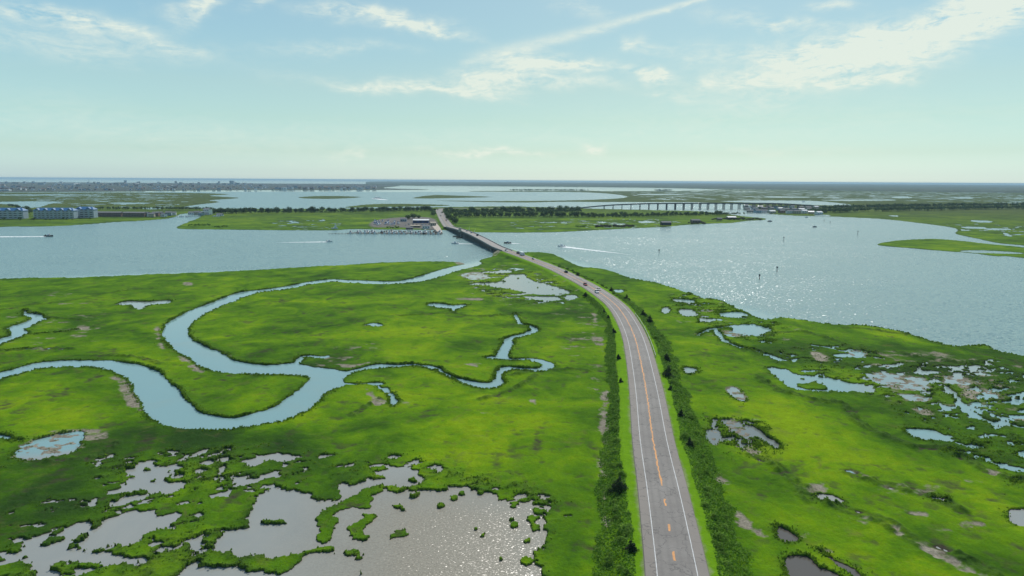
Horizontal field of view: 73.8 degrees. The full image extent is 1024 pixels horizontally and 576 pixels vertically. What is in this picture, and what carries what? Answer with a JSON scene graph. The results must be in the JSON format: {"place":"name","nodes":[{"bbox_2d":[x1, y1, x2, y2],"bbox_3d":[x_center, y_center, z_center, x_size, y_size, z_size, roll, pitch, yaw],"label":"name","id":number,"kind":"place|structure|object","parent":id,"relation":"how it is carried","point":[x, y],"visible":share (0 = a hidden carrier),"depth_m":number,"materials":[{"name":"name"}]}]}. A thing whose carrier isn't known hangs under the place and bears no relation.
{"place":"outdoors","nodes":[
{"label":"outdoors","id":0,"kind":"place"},
{"bbox_2d":[433,224,441,231],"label":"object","id":1,"kind":"structure","parent":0,"point":[437,227],"depth_m":1049.07,"materials":[{"name":"white"}]},
{"bbox_2d":[436,208,497,226],"bbox_3d":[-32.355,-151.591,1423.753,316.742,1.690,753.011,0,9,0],"label":"road","id":2,"kind":"structure","parent":0,"point":[443,218],"depth_m":1339.53,"materials":[{"name":"grey asphalt"}]},
{"bbox_2d":[0,179,1023,575],"bbox_3d":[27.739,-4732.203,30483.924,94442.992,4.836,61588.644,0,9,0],"label":"ground","id":3,"kind":"structure","parent":0,"point":[536,433],"depth_m":230.35,"materials":[{"name":"green plant"}]},
{"bbox_2d":[0,208,28,218],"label":"condominium block","id":4,"kind":"structure","parent":3,"relation":"on","point":[12,213],"depth_m":1234.61,"materials":[{"name":"white"}]},
{"bbox_2d":[33,208,77,218],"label":"condominium block","id":5,"kind":"structure","parent":3,"relation":"on","point":[53,213],"depth_m":1247.22,"materials":[{"name":"white"}]},
{"bbox_2d":[56,183,77,184],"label":"town building","id":6,"kind":"structure","parent":3,"relation":"on","point":[67,183],"depth_m":6961.19,"materials":[{"name":"white paint"}]},
{"bbox_2d":[76,207,97,217],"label":"condominium block","id":7,"kind":"structure","parent":3,"relation":"on","point":[87,212],"depth_m":1277.27,"materials":[{"name":"white"}]},
{"bbox_2d":[98,211,122,216],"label":"townhouse row","id":8,"kind":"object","parent":3,"relation":"on","point":[110,213],"visible":0.91,"depth_m":1322.24,"materials":[{"name":"grey"}]},
{"bbox_2d":[123,212,146,216],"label":"townhouse row","id":9,"kind":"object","parent":3,"relation":"on","point":[134,214],"visible":1,"depth_m":1319.14,"materials":[{"name":"grey"}]},
{"bbox_2d":[94,206,208,209],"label":"tree belt","id":10,"kind":"object","parent":3,"relation":"on","point":[158,207],"visible":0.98,"depth_m":1632.98,"materials":[{"name":"green plant"}]},
{"bbox_2d":[203,208,212,214],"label":"house","id":11,"kind":"structure","parent":3,"relation":"on","point":[207,211],"depth_m":1416.75,"materials":[{"name":"white paint"}]},
{"bbox_2d":[218,208,438,212],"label":"scrub","id":12,"kind":"object","parent":3,"relation":"on","point":[363,210],"visible":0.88,"depth_m":1555.93,"materials":[{"name":"green plant"}]},
{"bbox_2d":[413,219,428,222],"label":"boat shed","id":13,"kind":"object","parent":3,"relation":"on","point":[420,220],"visible":0.91,"depth_m":1177.88,"materials":[{"name":"white paint"}]},
{"bbox_2d":[422,225,429,228],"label":"shop","id":14,"kind":"structure","parent":3,"relation":"on","point":[425,226],"depth_m":1046.62,"materials":[{"name":"white paint"}]},
{"bbox_2d":[452,217,458,224],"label":"tree","id":15,"kind":"object","parent":3,"relation":"on","point":[456,220],"visible":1,"depth_m":1146.87,"materials":[{"name":"green plant"}]},
{"bbox_2d":[446,226,511,251],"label":"drawbridge","id":16,"kind":"object","parent":3,"relation":"on","point":[479,239],"visible":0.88,"depth_m":818.70,"materials":[{"name":"concrete"}]},
{"bbox_2d":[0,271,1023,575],"bbox_3d":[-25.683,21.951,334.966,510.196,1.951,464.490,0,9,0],"label":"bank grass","id":17,"kind":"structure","parent":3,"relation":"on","point":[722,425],"depth_m":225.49,"materials":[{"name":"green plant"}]},
{"bbox_2d":[442,209,581,212],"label":"scrub","id":18,"kind":"object","parent":3,"relation":"on","point":[537,210],"visible":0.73,"depth_m":1578.58,"materials":[{"name":"green plant"}]},
{"bbox_2d":[453,214,585,216],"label":"scrub","id":19,"kind":"object","parent":3,"relation":"on","point":[514,215],"visible":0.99,"depth_m":1395.88,"materials":[{"name":"green plant"}]},
{"bbox_2d":[510,189,588,190],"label":"tree belt","id":20,"kind":"object","parent":3,"relation":"on","point":[547,189],"visible":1,"depth_m":5039.31,"materials":[{"name":"green plant"}]},
{"bbox_2d":[603,558,612,568],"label":"shrub","id":21,"kind":"object","parent":3,"relation":"on","point":[608,562],"visible":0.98,"depth_m":133.18,"materials":[{"name":"green plant"}]},
{"bbox_2d":[584,293,635,575],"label":"undergrowth","id":22,"kind":"object","parent":3,"relation":"on","point":[609,361],"visible":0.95,"depth_m":171.49,"materials":[{"name":"green plant"}]},
{"bbox_2d":[610,425,619,429],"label":"shrub","id":23,"kind":"object","parent":3,"relation":"on","point":[612,427],"visible":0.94,"depth_m":204.58,"materials":[{"name":"green plant"}]},
{"bbox_2d":[610,504,620,511],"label":"shrub","id":24,"kind":"object","parent":3,"relation":"on","point":[613,508],"visible":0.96,"depth_m":154.69,"materials":[{"name":"green plant"}]},
{"bbox_2d":[611,437,621,442],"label":"shrub","id":25,"kind":"object","parent":3,"relation":"on","point":[617,439],"visible":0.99,"depth_m":195.16,"materials":[{"name":"green plant"}]},
{"bbox_2d":[608,476,628,493],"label":"cedar tree","id":26,"kind":"object","parent":3,"relation":"on","point":[617,488],"visible":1,"depth_m":163.42,"materials":[{"name":"green plant"}]},
{"bbox_2d":[613,536,627,543],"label":"shrub","id":27,"kind":"object","parent":3,"relation":"on","point":[621,538],"visible":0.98,"depth_m":140.80,"materials":[{"name":"green plant"}]},
{"bbox_2d":[617,470,626,477],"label":"shrub","id":28,"kind":"object","parent":3,"relation":"on","point":[621,473],"visible":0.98,"depth_m":171.48,"materials":[{"name":"green plant"}]},
{"bbox_2d":[616,523,634,534],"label":"shrub","id":29,"kind":"object","parent":3,"relation":"on","point":[621,528],"visible":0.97,"depth_m":144.45,"materials":[{"name":"green plant"}]},
{"bbox_2d":[622,568,630,575],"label":"shrub","id":30,"kind":"object","parent":3,"relation":"on","point":[627,571],"visible":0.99,"depth_m":128.87,"materials":[{"name":"green plant"}]},
{"bbox_2d":[622,540,639,555],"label":"cedar tree","id":31,"kind":"object","parent":3,"relation":"on","point":[631,547],"visible":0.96,"depth_m":136.40,"materials":[{"name":"green plant"}]},
{"bbox_2d":[635,313,655,355],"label":"guard rail","id":32,"kind":"object","parent":3,"relation":"on","point":[647,333],"visible":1,"depth_m":334.01,"materials":[{"name":"metal"}]},
{"bbox_2d":[586,211,744,217],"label":"scrub","id":33,"kind":"object","parent":3,"relation":"on","point":[643,215],"visible":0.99,"depth_m":1461.56,"materials":[{"name":"green plant"}]},
{"bbox_2d":[660,221,671,225],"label":"cabin","id":34,"kind":"object","parent":3,"relation":"on","point":[665,223],"visible":1,"depth_m":1135.32,"materials":[{"name":"grey"}]},
{"bbox_2d":[659,366,675,377],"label":"cedar tree","id":35,"kind":"object","parent":3,"relation":"on","point":[667,372],"visible":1,"depth_m":259.42,"materials":[{"name":"green plant"}]},
{"bbox_2d":[664,353,671,361],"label":"cedar tree","id":36,"kind":"object","parent":3,"relation":"on","point":[666,356],"visible":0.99,"depth_m":283.54,"materials":[{"name":"green plant"}]},
{"bbox_2d":[677,409,684,417],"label":"cedar tree","id":37,"kind":"object","parent":3,"relation":"on","point":[680,413],"visible":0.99,"depth_m":215.44,"materials":[{"name":"green plant"}]},
{"bbox_2d":[613,292,753,575],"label":"undergrowth","id":38,"kind":"object","parent":3,"relation":"on","point":[652,329],"visible":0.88,"depth_m":178.30,"materials":[{"name":"green plant"}]},
{"bbox_2d":[679,432,690,438],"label":"shrub","id":39,"kind":"object","parent":3,"relation":"on","point":[683,435],"visible":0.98,"depth_m":196.70,"materials":[{"name":"green plant"}]},
{"bbox_2d":[685,437,694,446],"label":"cedar tree","id":40,"kind":"object","parent":3,"relation":"on","point":[690,442],"visible":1,"depth_m":191.66,"materials":[{"name":"green plant"}]},
{"bbox_2d":[366,181,1023,192],"bbox_3d":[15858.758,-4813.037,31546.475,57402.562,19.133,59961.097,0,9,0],"label":"distant woods","id":41,"kind":"object","parent":3,"relation":"on","point":[941,188],"visible":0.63,"depth_m":9915.83,"materials":[{"name":"green plant"}]},
{"bbox_2d":[690,219,700,222],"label":"cabin","id":42,"kind":"object","parent":3,"relation":"on","point":[695,220],"visible":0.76,"depth_m":1227.72,"materials":[{"name":"grey wood"}]},
{"bbox_2d":[581,203,821,209],"bbox_3d":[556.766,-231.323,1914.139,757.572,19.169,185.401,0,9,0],"label":"viaduct","id":43,"kind":"object","parent":3,"relation":"on","point":[731,205],"visible":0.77,"depth_m":1848.77,"materials":[{"name":"concrete"}]},
{"bbox_2d":[700,501,710,508],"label":"shrub","id":44,"kind":"object","parent":3,"relation":"on","point":[705,503],"visible":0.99,"depth_m":155.78,"materials":[{"name":"green plant"}]},
{"bbox_2d":[702,485,714,491],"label":"shrub","id":45,"kind":"object","parent":3,"relation":"on","point":[706,486],"visible":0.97,"depth_m":165.07,"materials":[{"name":"green plant"}]},
{"bbox_2d":[712,531,727,541],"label":"shrub","id":46,"kind":"object","parent":3,"relation":"on","point":[721,536],"visible":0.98,"depth_m":141.62,"materials":[{"name":"green plant"}]},
{"bbox_2d":[714,542,725,550],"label":"shrub","id":47,"kind":"object","parent":3,"relation":"on","point":[719,545],"visible":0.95,"depth_m":137.96,"materials":[{"name":"green plant"}]},
{"bbox_2d":[720,523,728,530],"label":"shrub","id":48,"kind":"object","parent":3,"relation":"on","point":[725,526],"visible":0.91,"depth_m":147.66,"materials":[{"name":"green plant"}]},
{"bbox_2d":[724,560,732,568],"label":"shrub","id":49,"kind":"object","parent":3,"relation":"on","point":[729,563],"visible":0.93,"depth_m":131.97,"materials":[{"name":"green plant"}]},
{"bbox_2d":[726,216,735,219],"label":"cabin","id":50,"kind":"object","parent":3,"relation":"on","point":[731,217],"visible":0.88,"depth_m":1347.89,"materials":[{"name":"white paint"}]},
{"bbox_2d":[793,210,800,213],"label":"house","id":51,"kind":"structure","parent":3,"relation":"on","point":[796,211],"depth_m":1617.80,"materials":[{"name":"beige paint"}]},
{"bbox_2d":[808,204,1023,212],"bbox_3d":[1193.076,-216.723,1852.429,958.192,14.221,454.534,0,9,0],"label":"tree belt","id":52,"kind":"object","parent":3,"relation":"on","point":[882,208],"visible":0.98,"depth_m":1833.00,"materials":[{"name":"green plant"}]},
{"bbox_2d":[820,202,1023,208],"bbox_3d":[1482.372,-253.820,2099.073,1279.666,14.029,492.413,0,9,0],"label":"tree belt","id":53,"kind":"object","parent":3,"relation":"on","point":[905,205],"visible":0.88,"depth_m":2079.33,"materials":[{"name":"green plant"}]},
{"bbox_2d":[0,178,1023,575],"bbox_3d":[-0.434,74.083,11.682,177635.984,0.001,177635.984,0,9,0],"label":"water","id":54,"kind":"structure","parent":0,"point":[838,270],"depth_m":476.27,"materials":[{"name":"blue liquid"}]},
{"bbox_2d":[1,236,43,236],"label":"boat wake","id":55,"kind":"object","parent":54,"relation":"on","point":[22,236],"visible":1,"depth_m":877.91,"materials":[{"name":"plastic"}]},
{"bbox_2d":[352,231,441,234],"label":"marina dock","id":56,"kind":"object","parent":54,"relation":"in","point":[397,233],"visible":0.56,"depth_m":954.51,"materials":[{"name":"grey wood"}]},
{"bbox_2d":[565,246,620,253],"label":"boat wake","id":57,"kind":"object","parent":54,"relation":"on","point":[586,249],"visible":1,"depth_m":754.08,"materials":[{"name":"liquid"}]},
{"bbox_2d":[0,0,1023,183],"label":"sky","id":58,"kind":"structure","parent":0,"point":[765,91],"materials":[{"name":"blue"}]},
{"bbox_2d":[503,250,709,575],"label":"road","id":59,"kind":"structure","parent":0,"point":[675,538],"depth_m":176.96,"materials":[{"name":"grey asphalt"}]},
{"bbox_2d":[511,253,657,575],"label":"edge line","id":60,"kind":"object","parent":59,"relation":"on","point":[641,450],"visible":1,"depth_m":178.44,"materials":[{"name":"white paint"}]},
{"bbox_2d":[512,252,675,560],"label":"line","id":61,"kind":"object","parent":59,"relation":"on","point":[673,552],"visible":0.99,"depth_m":210.45,"materials":[{"name":"orange paint"}]},
{"bbox_2d":[513,251,697,575],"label":"edge line","id":62,"kind":"object","parent":59,"relation":"on","point":[668,447],"visible":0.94,"depth_m":182.09,"materials":[{"name":"white paint"}]}
]}

